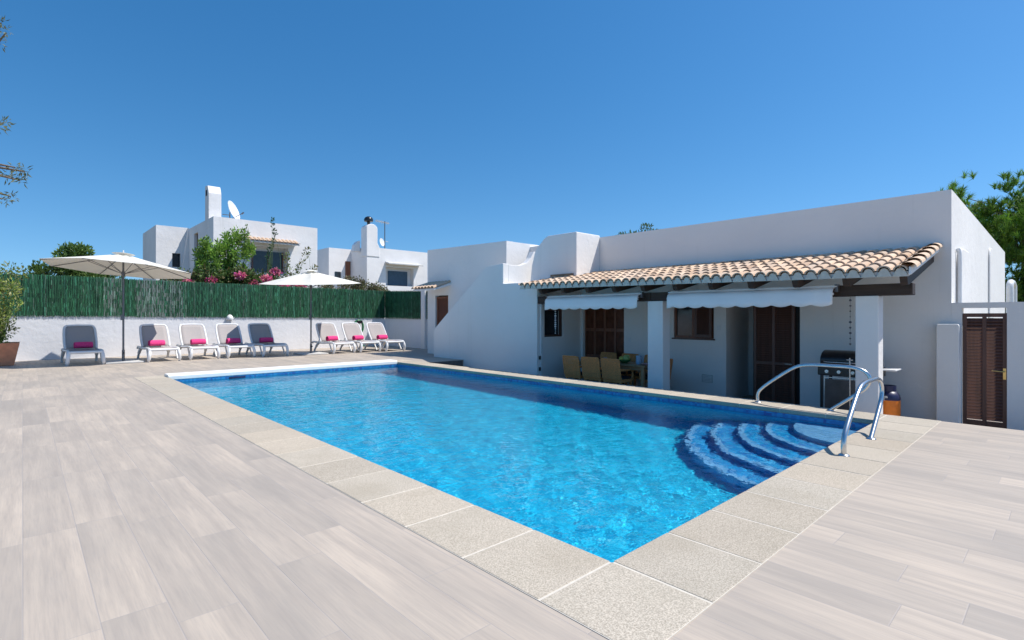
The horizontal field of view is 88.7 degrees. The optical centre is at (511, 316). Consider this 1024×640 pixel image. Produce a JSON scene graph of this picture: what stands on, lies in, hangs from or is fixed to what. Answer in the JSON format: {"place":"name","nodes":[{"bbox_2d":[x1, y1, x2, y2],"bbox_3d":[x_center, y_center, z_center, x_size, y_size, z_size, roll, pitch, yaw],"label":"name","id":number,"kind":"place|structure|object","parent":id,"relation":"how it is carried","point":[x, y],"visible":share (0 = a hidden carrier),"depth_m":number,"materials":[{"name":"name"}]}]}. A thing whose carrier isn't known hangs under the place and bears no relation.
{"place":"outdoors","nodes":[
{"label":"outdoors","id":0,"kind":"place"},
{"bbox_2d":[3,315,384,360],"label":"garden wall","id":1,"kind":"structure","parent":0,"point":[37,337],"depth_m":16.50,"materials":[{"name":"white paint"}]},
{"bbox_2d":[0,272,384,318],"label":"green screen","id":2,"kind":"object","parent":1,"relation":"attached to","point":[56,295],"visible":0.97,"depth_m":17.32,"materials":[{"name":"green plant"}]},
{"bbox_2d":[226,315,233,319],"bbox_3d":[-9.875,0.030,18.325,0.240,0.200,0.240,0,0,-43],"label":"wall lamp","id":3,"kind":"object","parent":1,"relation":"attached to","point":[229,317],"visible":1,"depth_m":18.24,"materials":[{"name":"white metal"}]},
{"bbox_2d":[354,319,364,345],"bbox_3d":[-6.258,0.682,21.581,0.511,1.126,0.337,0,0,-13],"label":"garden hose","id":4,"kind":"object","parent":1,"relation":"attached to","point":[358,321],"visible":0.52,"depth_m":21.54,"materials":[{"name":"green rubber"}]},
{"bbox_2d":[143,186,316,287],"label":"white house","id":5,"kind":"structure","parent":0,"point":[170,246],"depth_m":28.66,"materials":[{"name":"white paint"}]},
{"bbox_2d":[172,253,179,266],"bbox_3d":[-19.129,-3.190,29.790,0.360,0.760,0.050,0,0,-43],"label":"window","id":6,"kind":"structure","parent":5,"relation":"in","point":[175,257],"depth_m":29.76,"materials":[{"name":"black glass"}]},
{"bbox_2d":[222,200,243,218],"bbox_3d":[-14.695,-5.309,27.678,0.651,1.619,0.950,0,0,28],"label":"satellite dish","id":7,"kind":"object","parent":5,"relation":"attached to","point":[233,209],"visible":0.88,"depth_m":27.83,"materials":[{"name":"white metal"}]},
{"bbox_2d":[251,251,282,271],"bbox_3d":[-13.181,-2.935,28.238,1.610,1.130,0.100,0,0,-43],"label":"window","id":8,"kind":"structure","parent":5,"relation":"in","point":[257,261],"depth_m":28.15,"materials":[{"name":"grey glass"}]},
{"bbox_2d":[317,216,427,317],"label":"white house","id":9,"kind":"structure","parent":0,"point":[393,270],"depth_m":38.18,"materials":[{"name":"white paint"}]},
{"bbox_2d":[335,272,340,277],"bbox_3d":[-12.650,-2.950,38.023,0.450,0.600,0.029,0,0,-43],"label":"window","id":10,"kind":"structure","parent":9,"relation":"in","point":[337,274],"depth_m":38.04,"materials":[{"name":"grey glass"}]},
{"bbox_2d":[375,220,388,248],"bbox_3d":[-9.463,-5.110,38.311,1.102,3.920,0.542,0,0,-43],"label":"roof antenna","id":11,"kind":"object","parent":9,"relation":"attached to","point":[382,242],"visible":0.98,"depth_m":38.43,"materials":[{"name":"metal"}]},
{"bbox_2d":[430,360,466,366],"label":"garden steps","id":12,"kind":"structure","parent":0,"point":[458,363],"depth_m":14.87,"materials":[{"name":"stone"}]},
{"bbox_2d":[0,346,1023,639],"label":"deck","id":13,"kind":"structure","parent":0,"point":[132,506],"depth_m":2.83,"materials":[{"name":"beige wood"}]},
{"bbox_2d":[0,342,19,365],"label":"plant pot","id":14,"kind":"object","parent":13,"relation":"on","point":[8,352],"visible":0.95,"depth_m":13.26,"materials":[{"name":"ceramic"}]},
{"bbox_2d":[0,261,27,342],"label":"potted shrub","id":15,"kind":"object","parent":14,"relation":"on","point":[7,315],"visible":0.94,"depth_m":13.49,"materials":[{"name":"green plant"}]},
{"bbox_2d":[0,16,32,205],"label":"olive tree","id":16,"kind":"object","parent":13,"relation":"on","point":[8,166],"visible":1,"depth_m":6.04,"materials":[{"name":"green plant"}]},
{"bbox_2d":[60,324,105,365],"bbox_3d":[-11.513,0.740,14.020,0.814,1.034,1.963,0,0,-44],"label":"sun lounger","id":17,"kind":"object","parent":13,"relation":"on","point":[71,334],"visible":0.99,"depth_m":14.27,"materials":[{"name":"white plastic"}]},
{"bbox_2d":[73,342,92,347],"bbox_3d":[-11.548,0.768,14.107,0.205,0.172,0.390,0,0,40],"label":"rolled towel","id":18,"kind":"object","parent":17,"relation":"on","point":[82,344],"visible":1,"depth_m":14.04,"materials":[{"name":"pink fabric"}]},
{"bbox_2d":[39,250,190,363],"bbox_3d":[-10.570,-0.275,14.193,3.179,3.050,3.166,0,0,13],"label":"parasol","id":19,"kind":"object","parent":13,"relation":"on","point":[122,264],"visible":0.98,"depth_m":14.29,"materials":[{"name":"fabric"}]},
{"bbox_2d":[137,324,180,361],"bbox_3d":[-10.241,0.740,15.142,0.814,1.034,1.963,0,0,-44],"label":"sun lounger","id":20,"kind":"object","parent":13,"relation":"on","point":[147,332],"visible":0.98,"depth_m":15.40,"materials":[{"name":"white plastic"}]},
{"bbox_2d":[148,340,164,345],"bbox_3d":[-10.311,0.768,15.195,0.205,0.172,0.390,0,0,40],"label":"rolled towel","id":21,"kind":"object","parent":20,"relation":"on","point":[156,342],"visible":1,"depth_m":15.13,"materials":[{"name":"pink fabric"}]},
{"bbox_2d":[176,324,219,359],"bbox_3d":[-9.543,0.740,15.863,0.814,1.034,1.963,0,0,-44],"label":"sun lounger","id":22,"kind":"object","parent":13,"relation":"on","point":[188,333],"visible":0.91,"depth_m":16.09,"materials":[{"name":"white plastic"}]},
{"bbox_2d":[190,339,205,344],"bbox_3d":[-9.567,0.768,15.959,0.390,0.172,0.205,0,0,-45],"label":"rolled towel","id":23,"kind":"object","parent":22,"relation":"on","point":[197,341],"visible":1,"depth_m":15.88,"materials":[{"name":"pink fabric"}]},
{"bbox_2d":[212,323,255,358],"bbox_3d":[-8.776,0.740,16.470,0.814,1.034,1.963,0,0,-43],"label":"sun lounger","id":24,"kind":"object","parent":13,"relation":"on","point":[224,331],"visible":0.93,"depth_m":16.70,"materials":[{"name":"white plastic"}]},
{"bbox_2d":[226,338,240,343],"bbox_3d":[-8.812,0.768,16.556,0.205,0.172,0.390,0,0,41],"label":"rolled towel","id":25,"kind":"object","parent":24,"relation":"on","point":[233,340],"visible":1,"depth_m":16.48,"materials":[{"name":"pink fabric"}]},
{"bbox_2d":[244,323,288,356],"bbox_3d":[-8.008,0.740,17.023,0.814,1.034,1.963,0,0,-43],"label":"sun lounger","id":26,"kind":"object","parent":13,"relation":"on","point":[256,331],"visible":0.92,"depth_m":17.25,"materials":[{"name":"white plastic"}]},
{"bbox_2d":[259,337,272,342],"bbox_3d":[-8.033,0.768,17.119,0.390,0.172,0.205,0,0,-40],"label":"rolled towel","id":27,"kind":"object","parent":26,"relation":"on","point":[265,339],"visible":1,"depth_m":17.05,"materials":[{"name":"pink fabric"}]},
{"bbox_2d":[259,268,360,354],"bbox_3d":[-6.661,-0.180,17.377,2.952,2.860,2.956,0,0,-43],"label":"parasol","id":28,"kind":"object","parent":13,"relation":"on","point":[310,277],"visible":1,"depth_m":16.87,"materials":[{"name":"fabric"}]},
{"bbox_2d":[312,323,355,353],"bbox_3d":[-6.263,0.740,18.313,0.814,1.034,1.963,0,0,-42],"label":"sun lounger","id":29,"kind":"object","parent":13,"relation":"on","point":[323,330],"visible":0.98,"depth_m":18.52,"materials":[{"name":"white plastic"}]},
{"bbox_2d":[326,336,337,340],"bbox_3d":[-6.319,0.768,18.380,0.205,0.172,0.390,0,0,41],"label":"rolled towel","id":30,"kind":"object","parent":29,"relation":"on","point":[331,338],"visible":1,"depth_m":18.29,"materials":[{"name":"pink fabric"}]},
{"bbox_2d":[339,322,380,352],"bbox_3d":[-5.544,0.740,18.916,0.814,1.034,1.963,0,0,-43],"label":"sun lounger","id":31,"kind":"object","parent":13,"relation":"on","point":[350,329],"visible":0.84,"depth_m":19.15,"materials":[{"name":"white plastic"}]},
{"bbox_2d":[352,335,363,339],"bbox_3d":[-5.587,0.768,18.996,0.205,0.172,0.390,0,0,38],"label":"rolled towel","id":32,"kind":"object","parent":31,"relation":"on","point":[357,337],"visible":1,"depth_m":18.92,"materials":[{"name":"pink fabric"}]},
{"bbox_2d":[364,322,405,351],"bbox_3d":[-4.803,0.740,19.499,0.814,1.034,1.963,0,0,-43],"label":"sun lounger","id":33,"kind":"object","parent":13,"relation":"on","point":[374,329],"visible":0.86,"depth_m":19.73,"materials":[{"name":"white plastic"}]},
{"bbox_2d":[376,335,387,338],"bbox_3d":[-4.854,0.768,19.571,0.205,0.172,0.390,0,0,43],"label":"rolled towel","id":34,"kind":"object","parent":33,"relation":"on","point":[381,336],"visible":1,"depth_m":19.48,"materials":[{"name":"pink fabric"}]},
{"bbox_2d":[385,318,427,348],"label":"garden wall","id":35,"kind":"structure","parent":13,"relation":"on","point":[407,331],"depth_m":21.34,"materials":[{"name":"white paint"}]},
{"bbox_2d":[385,290,427,319],"bbox_3d":[-3.683,-0.482,20.612,0.068,1.261,5.197,0,0,-43],"label":"green screen","id":36,"kind":"object","parent":35,"relation":"attached to","point":[401,304],"visible":0.58,"depth_m":21.33,"materials":[{"name":"green plant"}]},
{"bbox_2d":[421,290,426,348],"bbox_3d":[-3.405,0.100,20.246,0.118,2.340,0.270,0,0,-43],"label":"gate post","id":37,"kind":"object","parent":13,"relation":"on","point":[423,322],"visible":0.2,"depth_m":20.16,"materials":[{"name":"white paint"}]},
{"bbox_2d":[133,359,940,639],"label":"swimming pool","id":38,"kind":"structure","parent":13,"relation":"in","point":[669,584],"depth_m":3.29,"materials":[{"name":"beige stone"}]},
{"bbox_2d":[181,366,861,562],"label":"water","id":39,"kind":"structure","parent":38,"relation":"in","point":[611,478],"depth_m":5.67,"materials":[{"name":"blue liquid"}]},
{"bbox_2d":[755,363,871,410],"bbox_3d":[4.028,0.943,7.098,0.091,0.632,1.443,0,0,-43],"label":"grab rail","id":40,"kind":"object","parent":38,"relation":"on","point":[842,402],"visible":0.87,"depth_m":6.90,"materials":[{"name":"silver metal"}]},
{"bbox_2d":[838,377,883,456],"bbox_3d":[3.464,0.943,5.147,1.443,0.632,0.091,0,0,-43],"label":"grab rail","id":41,"kind":"object","parent":38,"relation":"on","point":[854,402],"visible":1,"depth_m":5.02,"materials":[{"name":"silver metal"}]},
{"bbox_2d":[428,189,1004,422],"bbox_3d":[5.317,-0.200,16.035,12.130,4.100,13.735,0,0,-43],"label":"villa","id":42,"kind":"object","parent":13,"relation":"on","point":[905,272],"visible":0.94,"depth_m":10.59,"materials":[{"name":"paint"}]},
{"bbox_2d":[411,280,450,290],"bbox_3d":[-2.642,-1.002,17.044,0.679,0.344,1.290,0,0,-43],"label":"door canopy","id":43,"kind":"object","parent":42,"relation":"attached to","point":[435,285],"visible":1,"depth_m":16.79,"materials":[{"name":"ceramic"}]},
{"bbox_2d":[437,296,447,324],"bbox_3d":[-2.264,0.290,17.226,0.044,1.880,0.660,0,0,-43],"label":"upper door","id":44,"kind":"structure","parent":42,"relation":"in","point":[442,302],"depth_m":17.28,"materials":[{"name":"brown wood"}]},
{"bbox_2d":[544,309,561,336],"bbox_3d":[0.985,0.160,13.487,0.760,0.780,0.160,0,0,-43],"label":"window","id":45,"kind":"structure","parent":42,"relation":"in","point":[549,329],"depth_m":13.60,"materials":[{"name":"black glass"}]},
{"bbox_2d":[545,292,644,309],"bbox_3d":[1.730,-0.327,11.631,0.222,0.346,2.660,0,0,-43],"label":"awning","id":46,"kind":"object","parent":42,"relation":"attached to","point":[604,301],"visible":1,"depth_m":11.44,"materials":[{"name":"white fabric"}]},
{"bbox_2d":[585,308,623,384],"bbox_3d":[2.434,0.725,13.658,0.050,2.150,1.310,0,0,-43],"label":"garden door","id":47,"kind":"structure","parent":42,"relation":"in","point":[604,328],"depth_m":13.68,"materials":[{"name":"brown wood"}]},
{"bbox_2d":[672,307,714,339],"bbox_3d":[4.097,0.135,11.784,0.160,0.770,1.020,0,0,-43],"label":"window","id":48,"kind":"structure","parent":42,"relation":"in","point":[684,318],"depth_m":11.94,"materials":[{"name":"brown wood"}]},
{"bbox_2d":[667,284,839,307],"bbox_3d":[4.035,-0.327,9.166,0.222,0.346,2.930,0,0,-43],"label":"awning","id":49,"kind":"object","parent":42,"relation":"attached to","point":[815,295],"visible":1,"depth_m":8.92,"materials":[{"name":"white fabric"}]},
{"bbox_2d":[754,305,794,403],"bbox_3d":[5.213,0.725,10.445,0.101,2.150,0.780,0,0,-43],"label":"louvred door","id":50,"kind":"structure","parent":42,"relation":"in","point":[774,327],"depth_m":10.44,"materials":[{"name":"brown wood"}]},
{"bbox_2d":[849,299,851,344],"bbox_3d":[5.270,0.072,8.157,0.038,0.765,0.038,0,0,24],"label":"hanging mobile","id":51,"kind":"object","parent":42,"relation":"hanging from","point":[850,322],"visible":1,"depth_m":8.15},
{"bbox_2d":[952,302,1023,430],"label":"gate wall","id":52,"kind":"structure","parent":13,"relation":"on","point":[1015,365],"depth_m":7.96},
{"bbox_2d":[963,313,1006,428],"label":"garden gate","id":53,"kind":"structure","parent":52,"relation":"attached to","point":[984,370],"depth_m":8.21,"materials":[{"name":"brown wood"}]},
{"bbox_2d":[0,0,1023,279],"label":"sky","id":54,"kind":"structure","parent":0,"point":[446,123],"materials":[{"name":"blue"}]},
{"bbox_2d":[738,395,1002,422],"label":"terrace floor","id":55,"kind":"structure","parent":0,"point":[748,397],"depth_m":11.63,"materials":[{"name":"tile"}]},
{"bbox_2d":[562,355,591,380],"bbox_3d":[1.541,1.355,12.366,0.564,0.890,0.544,0,0,-42],"label":"wicker chair","id":56,"kind":"object","parent":55,"relation":"on","point":[570,373],"visible":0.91,"depth_m":12.18,"materials":[{"name":"beige wicker"}]},
{"bbox_2d":[581,357,611,382],"bbox_3d":[1.925,1.355,11.955,0.564,0.890,0.544,0,0,-45],"label":"wicker chair","id":57,"kind":"object","parent":55,"relation":"on","point":[593,374],"visible":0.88,"depth_m":11.76,"materials":[{"name":"beige wicker"}]},
{"bbox_2d":[595,352,616,383],"bbox_3d":[2.282,1.355,13.153,0.564,0.890,0.544,0,0,-43],"label":"wicker chair","id":58,"kind":"object","parent":55,"relation":"on","point":[612,355],"visible":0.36,"depth_m":13.28,"materials":[{"name":"beige wicker"}]},
{"bbox_2d":[573,359,647,386],"bbox_3d":[2.412,1.430,12.180,0.760,0.740,2.040,0,0,-43],"label":"dining table","id":59,"kind":"object","parent":55,"relation":"on","point":[642,368],"visible":0.14,"depth_m":11.42,"materials":[{"name":"brown wood"}]},
{"bbox_2d":[619,355,630,362],"bbox_3d":[2.559,0.962,11.906,0.320,0.195,0.320,0,0,-43],"label":"fruit bowl","id":60,"kind":"object","parent":59,"relation":"on","point":[625,359],"visible":0.98,"depth_m":11.81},
{"bbox_2d":[636,355,643,363],"bbox_3d":[2.815,0.964,11.588,0.128,0.190,0.170,0,0,-13],"label":"pitcher","id":61,"kind":"object","parent":59,"relation":"on","point":[639,359],"visible":1,"depth_m":11.56,"materials":[{"name":"glass"}]},
{"bbox_2d":[601,358,633,385],"bbox_3d":[2.307,1.355,11.547,0.564,0.890,0.544,0,0,-43],"label":"wicker chair","id":62,"kind":"object","parent":55,"relation":"on","point":[614,376],"visible":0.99,"depth_m":11.38,"materials":[{"name":"beige wicker"}]},
{"bbox_2d":[609,353,638,384],"bbox_3d":[2.726,1.355,12.678,0.564,0.890,0.544,0,0,-43],"label":"wicker chair","id":63,"kind":"object","parent":55,"relation":"on","point":[628,373],"visible":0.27,"depth_m":12.62,"materials":[{"name":"beige wicker"}]},
{"bbox_2d":[633,355,647,385],"bbox_3d":[3.170,1.355,12.204,0.564,0.890,0.544,0,0,-43],"label":"wicker chair","id":64,"kind":"object","parent":55,"relation":"on","point":[636,375],"visible":0.12,"depth_m":12.17,"materials":[{"name":"beige wicker"}]},
{"bbox_2d":[639,359,672,382],"bbox_3d":[3.150,1.355,11.391,0.544,0.890,0.564,0,0,-43],"label":"wicker chair","id":65,"kind":"object","parent":55,"relation":"on","point":[671,364],"visible":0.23,"depth_m":11.36,"materials":[{"name":"beige wicker"}]},
{"bbox_2d":[846,358,854,407],"bbox_3d":[5.449,1.235,8.448,0.220,1.130,0.220,0,0,-43],"label":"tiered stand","id":66,"kind":"object","parent":55,"relation":"on","point":[849,360],"visible":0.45,"depth_m":8.44,"materials":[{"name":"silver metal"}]},
{"bbox_2d":[818,350,901,409],"bbox_3d":[5.799,1.165,8.755,0.610,1.170,1.090,0,0,-43],"label":"gas barbecue","id":67,"kind":"object","parent":55,"relation":"on","point":[836,391],"visible":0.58,"depth_m":8.80,"materials":[{"name":"black metal"}]},
{"bbox_2d":[825,379,854,409],"bbox_3d":[5.564,1.370,8.692,0.010,0.620,0.680,0,0,-43],"label":"cabinet door","id":68,"kind":"structure","parent":67,"relation":"in","point":[836,391],"depth_m":8.79,"materials":[{"name":"grey metal"}]},
{"bbox_2d":[883,384,900,415],"bbox_3d":[6.131,1.460,8.524,0.326,0.680,0.326,0,0,-43],"label":"gas bottle","id":69,"kind":"object","parent":55,"relation":"on","point":[892,402],"visible":0.6,"depth_m":8.40,"materials":[{"name":"orange metal"}]},
{"label":"ground","id":70,"kind":"structure","parent":0,"visible":0},
{"bbox_2d":[26,240,126,279],"bbox_3d":[-29.730,-1.636,36.238,6.092,7.000,4.713,0,0,-43],"label":"evergreen tree","id":71,"kind":"object","parent":70,"relation":"on","point":[69,249],"visible":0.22,"depth_m":34.92,"materials":[{"name":"green plant"}]},
{"bbox_2d":[191,224,256,282],"bbox_3d":[-11.121,-0.897,20.242,2.400,5.513,1.140,0,0,-43],"label":"leafy shrub","id":72,"kind":"object","parent":70,"relation":"on","point":[216,259],"visible":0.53,"depth_m":20.14,"materials":[{"name":"green plant"}]},
{"bbox_2d":[160,263,306,287],"bbox_3d":[-10.700,-0.088,20.200,5.292,3.905,1.934,0,0,-43],"label":"bougainvillea","id":73,"kind":"object","parent":70,"relation":"on","point":[238,275],"visible":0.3,"depth_m":19.87,"materials":[{"name":"green plant"}]},
{"bbox_2d":[262,217,280,285],"bbox_3d":[-9.732,-1.087,21.096,0.530,5.880,0.595,0,0,25],"label":"climbing vine","id":74,"kind":"object","parent":70,"relation":"on","point":[269,265],"visible":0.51,"depth_m":21.02,"materials":[{"name":"green plant"}]},
{"bbox_2d":[282,246,317,286],"bbox_3d":[-8.872,-0.564,21.964,1.515,4.838,0.463,0,0,-43],"label":"flowering vine","id":75,"kind":"object","parent":70,"relation":"on","point":[297,265],"visible":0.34,"depth_m":21.87,"materials":[{"name":"green plant"}]},
{"bbox_2d":[318,275,389,291],"bbox_3d":[-7.120,-0.033,23.964,3.632,3.784,1.167,0,0,-43],"label":"dry bush","id":76,"kind":"object","parent":70,"relation":"on","point":[362,285],"visible":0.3,"depth_m":24.04,"materials":[{"name":"brown plant"}]},
{"bbox_2d":[620,223,656,234],"bbox_3d":[6.012,-1.339,24.967,2.374,6.378,0.928,0,0,-1],"label":"treetop","id":77,"kind":"object","parent":70,"relation":"on","point":[646,224],"visible":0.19,"depth_m":24.95,"materials":[{"name":"green plant"}]},
{"bbox_2d":[938,169,1023,312],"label":"pine tree","id":78,"kind":"object","parent":70,"relation":"on","point":[992,217],"visible":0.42,"depth_m":29.40,"materials":[{"name":"green plant"}]},
{"bbox_2d":[1006,279,1016,312],"bbox_3d":[15.144,0.320,15.869,1.591,2.861,0.170,0,0,-43],"label":"white pipe","id":79,"kind":"object","parent":70,"relation":"on","point":[1011,290],"visible":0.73,"depth_m":15.38,"materials":[{"name":"paint"}]}
]}

